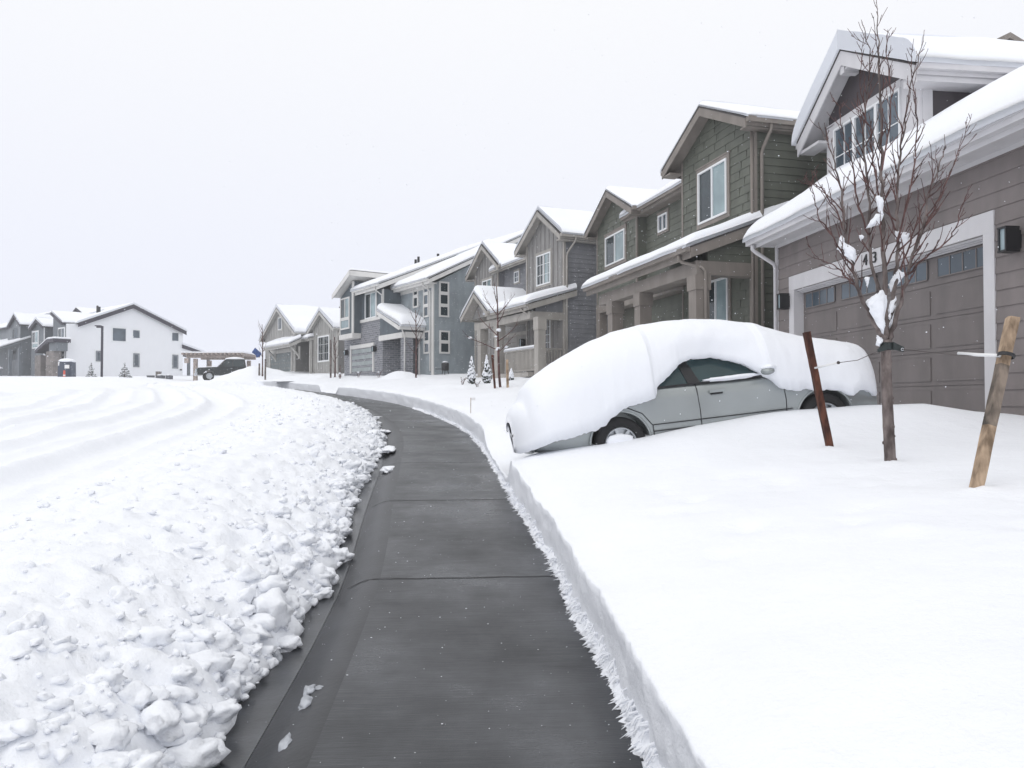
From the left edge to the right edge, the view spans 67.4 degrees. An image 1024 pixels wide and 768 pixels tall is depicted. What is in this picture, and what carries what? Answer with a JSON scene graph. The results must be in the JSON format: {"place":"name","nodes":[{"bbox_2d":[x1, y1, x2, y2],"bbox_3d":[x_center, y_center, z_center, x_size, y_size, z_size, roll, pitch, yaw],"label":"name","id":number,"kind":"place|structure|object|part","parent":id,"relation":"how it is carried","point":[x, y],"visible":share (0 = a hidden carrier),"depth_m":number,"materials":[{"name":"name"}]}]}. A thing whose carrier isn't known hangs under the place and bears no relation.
{"place":"outdoors","nodes":[
{"label":"outdoors","id":0,"kind":"place"},
{"bbox_2d":[0,380,380,767],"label":"snowy road","id":1,"kind":"structure","parent":0,"point":[54,455],"depth_m":6.50,"materials":[{"name":"white snow"}]},
{"bbox_2d":[0,396,387,767],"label":"snow chunks","id":2,"kind":"object","parent":1,"relation":"on","point":[166,722],"visible":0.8,"depth_m":4.12,"materials":[{"name":"white snow"}]},
{"bbox_2d":[0,371,385,766],"bbox_3d":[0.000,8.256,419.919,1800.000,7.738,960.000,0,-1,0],"label":"ground","id":3,"kind":"structure","parent":0,"point":[15,384],"depth_m":61.11,"materials":[{"name":"white snow"}]},
{"bbox_2d":[0,311,52,375],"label":"slate house","id":4,"kind":"structure","parent":3,"relation":"on","point":[16,345],"depth_m":86.73,"materials":[{"name":"grey wood"}]},
{"bbox_2d":[12,349,15,360],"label":"window","id":5,"kind":"structure","parent":4,"relation":"in","point":[13,350],"depth_m":87.31,"materials":[{"name":"glass"}]},
{"bbox_2d":[12,328,16,338],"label":"window","id":6,"kind":"structure","parent":4,"relation":"in","point":[14,330],"depth_m":87.20,"materials":[{"name":"glass"}]},
{"bbox_2d":[28,307,103,375],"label":"slate house","id":7,"kind":"structure","parent":3,"relation":"on","point":[49,338],"depth_m":79.43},
{"bbox_2d":[32,330,38,343],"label":"window","id":8,"kind":"structure","parent":7,"relation":"in","point":[35,334],"depth_m":83.05,"materials":[{"name":"grey glass"}]},
{"bbox_2d":[32,342,38,348],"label":"window","id":9,"kind":"structure","parent":7,"relation":"in","point":[35,345],"depth_m":83.01,"materials":[{"name":"white plastic"}]},
{"bbox_2d":[58,327,64,336],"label":"window","id":10,"kind":"structure","parent":7,"relation":"in","point":[61,331],"depth_m":78.72,"materials":[{"name":"white plastic"}]},
{"bbox_2d":[58,358,75,376],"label":"portable toilet","id":11,"kind":"object","parent":3,"relation":"on","point":[68,365],"visible":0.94,"depth_m":68.49,"materials":[{"name":"blue plastic"}]},
{"bbox_2d":[59,363,68,376],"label":"door","id":12,"kind":"structure","parent":11,"relation":"in","point":[62,366],"depth_m":68.40,"materials":[{"name":"blue"}]},
{"bbox_2d":[86,363,96,376],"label":"spruce tree","id":13,"kind":"object","parent":3,"relation":"on","point":[92,368],"visible":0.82,"depth_m":70.94,"materials":[{"name":"green plant"}]},
{"bbox_2d":[95,325,103,376],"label":"street lamp","id":14,"kind":"object","parent":3,"relation":"on","point":[102,330],"visible":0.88,"depth_m":69.02,"materials":[{"name":"grey metal"}]},
{"bbox_2d":[118,363,131,376],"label":"spruce tree","id":15,"kind":"object","parent":3,"relation":"on","point":[127,373],"visible":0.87,"depth_m":71.00,"materials":[{"name":"green plant"}]},
{"bbox_2d":[66,302,209,375],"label":"white house","id":16,"kind":"structure","parent":3,"relation":"on","point":[146,328],"depth_m":82.84,"materials":[{"name":"white paint"}]},
{"bbox_2d":[94,349,100,362],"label":"window","id":17,"kind":"structure","parent":16,"relation":"in","point":[97,352],"depth_m":80.33,"materials":[{"name":"grey glass"}]},
{"bbox_2d":[111,326,126,341],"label":"window","id":18,"kind":"structure","parent":16,"relation":"in","point":[119,334],"depth_m":82.06,"materials":[{"name":"grey glass"}]},
{"bbox_2d":[132,329,140,338],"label":"window","id":19,"kind":"structure","parent":16,"relation":"in","point":[136,333],"depth_m":83.47,"materials":[{"name":"grey glass"}]},
{"bbox_2d":[132,352,140,367],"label":"window","id":20,"kind":"structure","parent":16,"relation":"in","point":[136,356],"depth_m":83.43,"materials":[{"name":"grey glass"}]},
{"bbox_2d":[171,331,178,341],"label":"window","id":21,"kind":"structure","parent":16,"relation":"in","point":[174,335],"depth_m":86.70,"materials":[{"name":"grey glass"}]},
{"bbox_2d":[171,353,178,369],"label":"window","id":22,"kind":"structure","parent":16,"relation":"in","point":[174,356],"depth_m":86.68,"materials":[{"name":"grey glass"}]},
{"bbox_2d":[155,374,164,378],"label":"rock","id":23,"kind":"object","parent":3,"relation":"on","point":[161,376],"visible":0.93,"depth_m":73.18,"materials":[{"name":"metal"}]},
{"bbox_2d":[165,374,172,378],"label":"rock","id":24,"kind":"object","parent":3,"relation":"on","point":[168,376],"visible":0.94,"depth_m":73.18,"materials":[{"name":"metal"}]},
{"bbox_2d":[194,357,245,379],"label":"pickup truck","id":25,"kind":"object","parent":3,"relation":"on","point":[228,365],"visible":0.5,"depth_m":67.07,"materials":[{"name":"grey paint"}]},
{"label":"side window","id":26,"kind":"part","parent":25,"relation":"part of","materials":[{"name":"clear glass"}]},
{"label":"side window","id":27,"kind":"part","parent":25,"relation":"part of","materials":[{"name":"grey glass"}]},
{"bbox_2d":[181,351,259,380],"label":"pergola","id":28,"kind":"object","parent":3,"relation":"on","point":[212,355],"visible":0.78,"depth_m":73.30,"materials":[{"name":"brown wood"}]},
{"bbox_2d":[212,366,292,384],"bbox_3d":[-18.410,-0.563,55.525,11.200,1.484,6.400,0,-1,0],"label":"snow mound","id":29,"kind":"object","parent":3,"relation":"on","point":[249,374],"visible":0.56,"depth_m":54.25,"materials":[{"name":"white snow"}]},
{"bbox_2d":[258,321,267,375],"bbox_3d":[-17.503,-2.382,54.016,0.770,4.264,1.245,0,-1,-14],"label":"young tree","id":30,"kind":"object","parent":29,"relation":"on","point":[262,338],"visible":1,"depth_m":54.02,"materials":[{"name":"brown plant"}]},
{"bbox_2d":[252,348,261,357],"bbox_3d":[-17.916,-2.195,53.848,0.674,0.699,0.118,0,-1,0],"label":"blue flag","id":31,"kind":"object","parent":30,"relation":"hanging from","point":[256,352],"visible":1,"depth_m":53.81,"materials":[{"name":"fabric"}]},
{"bbox_2d":[214,428,386,767],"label":"gutter","id":32,"kind":"object","parent":3,"relation":"on","point":[263,701],"visible":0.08,"depth_m":4.41,"materials":[{"name":"grey concrete"}]},
{"bbox_2d":[267,657,278,668],"bbox_3d":[-1.463,1.695,4.632,0.106,0.116,0.116,0,-1,22],"label":"slush lump","id":33,"kind":"object","parent":32,"relation":"on","point":[273,661],"visible":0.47,"depth_m":4.61,"materials":[{"name":"white snow"}]},
{"bbox_2d":[272,649,282,661],"bbox_3d":[-1.454,1.696,4.721,0.094,0.116,0.088,0,-1,0],"label":"slush lump","id":34,"kind":"object","parent":32,"relation":"on","point":[277,655],"visible":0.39,"depth_m":4.70,"materials":[{"name":"white snow"}]},
{"bbox_2d":[259,303,343,373],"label":"beige house","id":35,"kind":"structure","parent":3,"relation":"on","point":[311,322],"depth_m":61.59,"materials":[{"name":"beige siding"},{"name":"snow"},{"name":"dark shingle"}]},
{"bbox_2d":[278,316,282,330],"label":"window","id":36,"kind":"structure","parent":35,"relation":"in","point":[280,320],"depth_m":64.35,"materials":[{"name":"white plastic"}]},
{"bbox_2d":[269,348,292,371],"bbox_3d":[-19.300,-1.858,64.158,0.191,2.046,5.528,1,-2,-36],"label":"garage door","id":37,"kind":"structure","parent":35,"relation":"in","point":[282,352],"depth_m":63.81,"materials":[{"name":"metal"}]},
{"bbox_2d":[318,333,329,362],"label":"window","id":38,"kind":"structure","parent":35,"relation":"in","point":[327,336],"depth_m":58.80,"materials":[{"name":"white plastic"}]},
{"bbox_2d":[244,400,403,767],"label":"kerb","id":39,"kind":"structure","parent":3,"relation":"on","point":[339,635],"depth_m":4.84,"materials":[{"name":"grey concrete"}]},
{"bbox_2d":[278,732,291,751],"bbox_3d":[-1.021,1.636,3.478,0.068,0.066,0.198,0,-1,0],"label":"slush lump","id":40,"kind":"object","parent":39,"relation":"on","point":[286,740],"visible":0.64,"depth_m":3.46,"materials":[{"name":"white snow"}]},
{"bbox_2d":[298,694,312,710],"bbox_3d":[-1.047,1.627,3.915,0.077,0.073,0.186,0,-1,0],"label":"slush lump","id":41,"kind":"object","parent":39,"relation":"on","point":[305,701],"visible":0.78,"depth_m":3.87,"materials":[{"name":"white snow"}]},
{"bbox_2d":[303,684,315,695],"bbox_3d":[-1.071,1.626,4.068,0.075,0.057,0.107,0,-1,21],"label":"slush lump","id":42,"kind":"object","parent":39,"relation":"on","point":[308,690],"visible":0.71,"depth_m":4.04,"materials":[{"name":"white snow"}]},
{"bbox_2d":[380,429,390,433],"bbox_3d":[-2.928,1.091,17.600,0.294,0.101,0.406,0,-1,-22],"label":"slush lump","id":43,"kind":"object","parent":39,"relation":"on","point":[384,431],"visible":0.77,"depth_m":17.50,"materials":[{"name":"white snow"}]},
{"bbox_2d":[380,466,394,472],"bbox_3d":[-1.885,1.307,11.757,0.285,0.115,0.904,0,-1,0],"label":"slush lump","id":44,"kind":"object","parent":39,"relation":"on","point":[385,469],"visible":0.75,"depth_m":11.51,"materials":[{"name":"white snow"}]},
{"bbox_2d":[381,445,395,452],"bbox_3d":[-2.263,1.206,14.174,0.309,0.119,1.620,0,-1,-6],"label":"slush lump","id":45,"kind":"object","parent":39,"relation":"on","point":[388,449],"visible":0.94,"depth_m":13.76,"materials":[{"name":"white snow"}]},
{"bbox_2d":[332,229,524,375],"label":"blue house","id":46,"kind":"structure","parent":3,"relation":"on","point":[375,306],"depth_m":43.89,"materials":[{"name":"blue wood"}]},
{"bbox_2d":[340,296,349,319],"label":"window","id":47,"kind":"structure","parent":46,"relation":"in","point":[345,302],"depth_m":48.05,"materials":[{"name":"glass"}]},
{"bbox_2d":[340,318,349,329],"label":"window","id":48,"kind":"structure","parent":46,"relation":"in","point":[344,323],"depth_m":48.02,"materials":[{"name":"glass"}]},
{"bbox_2d":[350,342,373,373],"bbox_3d":[-9.181,-1.566,47.188,0.191,1.740,3.628,1,-1,-34],"label":"garage door","id":49,"kind":"structure","parent":46,"relation":"in","point":[352,351],"depth_m":47.23,"materials":[{"name":"grey metal"}]},
{"bbox_2d":[364,290,376,318],"bbox_3d":[-8.498,-4.733,46.164,0.069,1.678,1.789,1,-1,-34],"label":"window","id":50,"kind":"structure","parent":46,"relation":"in","point":[370,297],"depth_m":46.10,"materials":[{"name":"white plastic"}]},
{"bbox_2d":[413,338,417,374],"bbox_3d":[-5.561,-1.493,43.790,0.019,2.650,0.900,1,-1,-34],"label":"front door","id":51,"kind":"structure","parent":46,"relation":"in","point":[414,339],"depth_m":43.76,"materials":[{"name":"metal"}]},
{"bbox_2d":[413,289,418,296],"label":"window","id":52,"kind":"structure","parent":46,"relation":"in","point":[416,293],"depth_m":43.72,"materials":[{"name":"white glass"}]},
{"bbox_2d":[413,296,418,307],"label":"window","id":53,"kind":"structure","parent":46,"relation":"in","point":[415,299],"depth_m":43.71,"materials":[{"name":"white glass"}]},
{"bbox_2d":[423,285,428,293],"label":"window","id":54,"kind":"structure","parent":46,"relation":"in","point":[425,291],"depth_m":42.76,"materials":[{"name":"grey glass"}]},
{"bbox_2d":[423,293,428,305],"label":"window","id":55,"kind":"structure","parent":46,"relation":"in","point":[425,296],"depth_m":42.70,"materials":[{"name":"grey glass"}]},
{"bbox_2d":[423,305,428,317],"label":"window","id":56,"kind":"structure","parent":46,"relation":"in","point":[425,308],"depth_m":42.69,"materials":[{"name":"grey glass"}]},
{"bbox_2d":[423,330,428,341],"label":"window","id":57,"kind":"structure","parent":46,"relation":"in","point":[425,333],"depth_m":42.64,"materials":[{"name":"grey glass"}]},
{"bbox_2d":[423,342,428,353],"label":"window","id":58,"kind":"structure","parent":46,"relation":"in","point":[425,346],"depth_m":42.63,"materials":[{"name":"grey glass"}]},
{"bbox_2d":[439,281,448,293],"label":"window","id":59,"kind":"structure","parent":46,"relation":"in","point":[445,285],"depth_m":42.45,"materials":[{"name":"black glass"}]},
{"bbox_2d":[439,293,448,305],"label":"window","id":60,"kind":"structure","parent":46,"relation":"in","point":[443,297],"depth_m":42.44,"materials":[{"name":"black glass"}]},
{"bbox_2d":[439,305,448,316],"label":"window","id":61,"kind":"structure","parent":46,"relation":"in","point":[443,309],"depth_m":42.42,"materials":[{"name":"black glass"}]},
{"bbox_2d":[439,330,449,341],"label":"window","id":62,"kind":"structure","parent":46,"relation":"in","point":[444,336],"depth_m":42.39,"materials":[{"name":"white glass"}]},
{"bbox_2d":[439,342,449,353],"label":"window","id":63,"kind":"structure","parent":46,"relation":"in","point":[444,348],"depth_m":42.41,"materials":[{"name":"clear glass"}]},
{"bbox_2d":[460,205,607,377],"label":"grey house","id":64,"kind":"structure","parent":3,"relation":"on","point":[551,232],"depth_m":32.14,"materials":[{"name":"grey wood"}]},
{"bbox_2d":[482,276,492,285],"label":"window","id":65,"kind":"structure","parent":64,"relation":"in","point":[488,279],"depth_m":39.63,"materials":[{"name":"white plastic"}]},
{"bbox_2d":[505,331,525,373],"bbox_3d":[0.096,-1.327,36.939,0.191,2.227,3.400,1,-1,-25],"label":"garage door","id":66,"kind":"structure","parent":64,"relation":"in","point":[519,335],"depth_m":36.74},
{"bbox_2d":[513,268,519,284],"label":"window","id":67,"kind":"structure","parent":64,"relation":"in","point":[516,272],"depth_m":37.17,"materials":[{"name":"white plastic"}]},
{"bbox_2d":[535,248,551,288],"bbox_3d":[1.344,-4.900,32.693,0.069,1.528,1.521,1,-1,-25],"label":"window","id":68,"kind":"structure","parent":64,"relation":"in","point":[545,252],"depth_m":32.66,"materials":[{"name":"grey glass"}]},
{"bbox_2d":[546,320,551,351],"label":"window","id":69,"kind":"structure","parent":64,"relation":"in","point":[550,321],"depth_m":32.07,"materials":[{"name":"white plastic"}]},
{"bbox_2d":[581,100,826,338],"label":"olive house","id":70,"kind":"structure","parent":3,"relation":"on","point":[703,168],"depth_m":19.51,"materials":[{"name":"green wood"}]},
{"bbox_2d":[604,223,626,270],"bbox_3d":[3.772,-4.989,28.140,0.069,1.344,2.083,0,-1,-15],"label":"window","id":71,"kind":"structure","parent":70,"relation":"in","point":[615,250],"depth_m":28.08,"materials":[{"name":"grey glass"}]},
{"bbox_2d":[623,307,634,328],"bbox_3d":[4.835,-1.436,27.007,0.191,3.321,5.040,0,-1,-15],"label":"garage door","id":72,"kind":"structure","parent":70,"relation":"in","point":[628,316],"depth_m":28.81,"materials":[{"name":"grey"}]},
{"bbox_2d":[656,207,669,235],"bbox_3d":[4.940,-5.301,25.141,0.069,0.748,0.866,0,-1,-15],"label":"window","id":73,"kind":"structure","parent":70,"relation":"in","point":[663,216],"depth_m":25.11,"materials":[{"name":"white plastic"}]},
{"bbox_2d":[695,150,730,229],"bbox_3d":[5.194,-4.980,19.922,0.069,1.640,1.716,0,-1,-15],"label":"window","id":74,"kind":"structure","parent":70,"relation":"in","point":[712,178],"depth_m":19.88,"materials":[{"name":"grey glass"}]},
{"bbox_2d":[709,277,731,320],"bbox_3d":[5.233,-2.045,19.713,0.069,1.549,1.459,0,-1,-15],"label":"front door","id":75,"kind":"structure","parent":70,"relation":"in","point":[720,294],"depth_m":19.51,"materials":[{"name":"white glass"}]},
{"bbox_2d":[742,29,1023,415],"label":"taupe house","id":76,"kind":"structure","parent":3,"relation":"on","point":[969,288],"depth_m":12.50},
{"bbox_2d":[833,117,852,168],"bbox_3d":[7.127,-4.955,16.475,0.065,1.259,0.777,0,-1,-7],"label":"window","id":77,"kind":"structure","parent":76,"relation":"in","point":[841,158],"depth_m":16.53,"materials":[{"name":"grey glass"}]},
{"bbox_2d":[853,103,874,160],"bbox_3d":[7.226,-4.972,15.706,0.065,1.259,0.777,0,-1,-7],"label":"window","id":78,"kind":"structure","parent":76,"relation":"in","point":[871,109],"depth_m":15.76,"materials":[{"name":"grey glass"}]},
{"bbox_2d":[875,87,900,149],"bbox_3d":[7.323,-4.988,14.935,0.065,1.259,0.777,0,-1,-7],"label":"window","id":79,"kind":"structure","parent":76,"relation":"in","point":[895,128],"depth_m":14.86,"materials":[{"name":"grey glass"}]},
{"bbox_2d":[789,210,996,411],"bbox_3d":[6.274,-0.855,13.183,0.281,2.871,5.719,0,-1,-7],"label":"garage door","id":80,"kind":"structure","parent":76,"relation":"in","point":[957,294],"depth_m":11.92,"materials":[{"name":"grey metal"}]},
{"bbox_2d":[287,388,643,767],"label":"sidewalk","id":81,"kind":"structure","parent":0,"point":[390,703],"depth_m":4.58,"materials":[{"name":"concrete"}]},
{"bbox_2d":[248,445,614,767],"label":"snow specks","id":82,"kind":"object","parent":81,"relation":"on","point":[418,616],"visible":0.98,"depth_m":5.19,"materials":[{"name":"white snow"}]},
{"bbox_2d":[412,407,663,767],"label":"snow fringe","id":83,"kind":"object","parent":81,"relation":"on","point":[637,732],"visible":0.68,"depth_m":4.61,"materials":[{"name":"white snow"}]},
{"bbox_2d":[0,0,1023,375],"label":"sky","id":84,"kind":"structure","parent":0,"point":[81,83],"materials":[{"name":"white"}]},
{"bbox_2d":[255,373,1023,767],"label":"snowy lawn","id":85,"kind":"structure","parent":0,"point":[783,589],"depth_m":4.15,"materials":[{"name":"white snow"}]},
{"bbox_2d":[264,359,265,379],"bbox_3d":[-17.034,-0.881,53.030,0.103,1.678,0.097,0,-1,0],"label":"wooden stake","id":86,"kind":"object","parent":85,"relation":"on","point":[265,370],"visible":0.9,"depth_m":52.98,"materials":[{"name":"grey wood"}]},
{"bbox_2d":[277,375,332,381],"bbox_3d":[-12.274,-0.354,50.019,6.800,0.449,4.000,0,-1,0],"label":"snow mound","id":87,"kind":"object","parent":85,"relation":"on","point":[321,376],"visible":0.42,"depth_m":49.37,"materials":[{"name":"white snow"}]},
{"bbox_2d":[330,340,331,377],"bbox_3d":[-11.054,-1.409,46.840,0.097,2.563,0.097,0,-1,0],"label":"wooden stake","id":88,"kind":"object","parent":85,"relation":"on","point":[330,358],"visible":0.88,"depth_m":46.83,"materials":[{"name":"wood"}]},
{"bbox_2d":[332,337,340,376],"bbox_3d":[-10.815,-1.764,47.130,0.624,2.890,1.490,0,-1,0],"label":"young tree","id":89,"kind":"object","parent":85,"relation":"on","point":[334,351],"visible":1,"depth_m":47.02,"materials":[{"name":"brown plant"}]},
{"bbox_2d":[373,371,419,380],"bbox_3d":[-5.963,-0.316,41.016,5.200,0.764,4.000,0,-1,0],"label":"snow mound","id":90,"kind":"object","parent":85,"relation":"on","point":[398,375],"visible":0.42,"depth_m":40.38,"materials":[{"name":"white snow"}]},
{"bbox_2d":[405,303,424,377],"bbox_3d":[-4.878,-2.189,38.062,1.049,3.969,1.431,0,-1,-12],"label":"young tree","id":91,"kind":"object","parent":85,"relation":"on","point":[415,352],"visible":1,"depth_m":38.01,"materials":[{"name":"brown plant"}]},
{"bbox_2d":[441,361,448,374],"bbox_3d":[-3.671,-0.793,40.595,0.729,0.854,0.461,0,-1,0],"label":"barrel smoker","id":92,"kind":"object","parent":85,"relation":"on","point":[444,366],"visible":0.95,"depth_m":40.48,"materials":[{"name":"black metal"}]},
{"bbox_2d":[467,356,475,383],"bbox_3d":[-1.532,-0.477,29.011,0.355,1.188,0.363,0,-1,0],"label":"conical shrub","id":93,"kind":"object","parent":85,"relation":"on","point":[471,374],"visible":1,"depth_m":28.92,"materials":[{"name":"grey plant"}]},
{"bbox_2d":[481,354,491,383],"bbox_3d":[-0.960,-0.519,29.008,0.413,1.203,0.432,0,-1,0],"label":"conical shrub","id":94,"kind":"object","parent":85,"relation":"on","point":[486,375],"visible":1,"depth_m":28.93,"materials":[{"name":"grey plant"}]},
{"bbox_2d":[462,277,518,386],"bbox_3d":[-0.674,-1.677,25.076,1.902,3.764,0.836,0,-1,0],"label":"young tree","id":95,"kind":"object","parent":85,"relation":"on","point":[498,329],"visible":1,"depth_m":25.02,"materials":[{"name":"brown plant"}]},
{"bbox_2d":[491,355,495,387],"bbox_3d":[-0.584,-0.275,24.811,0.179,1.330,0.074,0,-1,0],"label":"wooden stake","id":96,"kind":"object","parent":85,"relation":"on","point":[493,371],"visible":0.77,"depth_m":24.78,"materials":[{"name":"red wood"}]},
{"bbox_2d":[506,360,508,387],"bbox_3d":[-0.144,-0.210,24.610,0.110,1.148,0.084,0,-1,0],"label":"wooden stake","id":97,"kind":"object","parent":85,"relation":"on","point":[507,376],"visible":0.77,"depth_m":24.57,"materials":[{"name":"brown wood"}]},
{"bbox_2d":[509,368,513,379],"bbox_3d":[-0.032,-0.326,29.008,0.230,0.579,0.235,0,-1,0],"label":"conical shrub","id":98,"kind":"object","parent":85,"relation":"on","point":[511,375],"visible":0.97,"depth_m":28.95,"materials":[{"name":"grey plant"}]},
{"bbox_2d":[506,319,876,453],"bbox_3d":[2.313,0.039,10.393,4.869,1.815,2.110,-6,0,-7],"label":"snowed in sedan","id":99,"kind":"object","parent":85,"relation":"on","point":[631,383],"visible":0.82,"depth_m":9.54,"materials":[{"name":"silver metal"}]},
{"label":"windows","id":100,"kind":"part","parent":99,"relation":"part of","materials":[{"name":"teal glass"}]},
{"bbox_2d":[802,331,833,446],"bbox_3d":[3.173,0.146,7.918,0.323,1.384,0.077,0,-1,14],"label":"wooden stake","id":101,"kind":"object","parent":85,"relation":"on","point":[818,392],"visible":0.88,"depth_m":7.90,"materials":[{"name":"red wood"}]},
{"bbox_2d":[814,351,876,368],"bbox_3d":[3.232,-0.229,7.421,0.052,0.129,0.964,0,-1,-13],"label":"guy wire","id":102,"kind":"object","parent":101,"relation":"attached to","point":[838,362],"visible":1,"depth_m":7.60,"materials":[{"name":"grey"}]},
{"bbox_2d":[800,0,976,460],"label":"young tree","id":103,"kind":"object","parent":85,"relation":"on","point":[881,317],"visible":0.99,"depth_m":7.00,"materials":[{"name":"brown plant"}]},
{"bbox_2d":[969,316,1020,487],"bbox_3d":[3.517,0.219,5.627,0.616,1.460,0.094,1,-1,-27],"label":"wooden stake","id":104,"kind":"object","parent":85,"relation":"on","point":[991,414],"visible":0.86,"depth_m":5.62,"materials":[{"name":"brown wood"}]},
{"bbox_2d":[902,349,1015,359],"bbox_3d":[3.561,-0.248,6.264,0.116,0.164,1.323,0,-1,-8],"label":"guy wire","id":105,"kind":"object","parent":104,"relation":"attached to","point":[1000,353],"visible":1,"depth_m":5.88,"materials":[{"name":"grey"}]}
]}

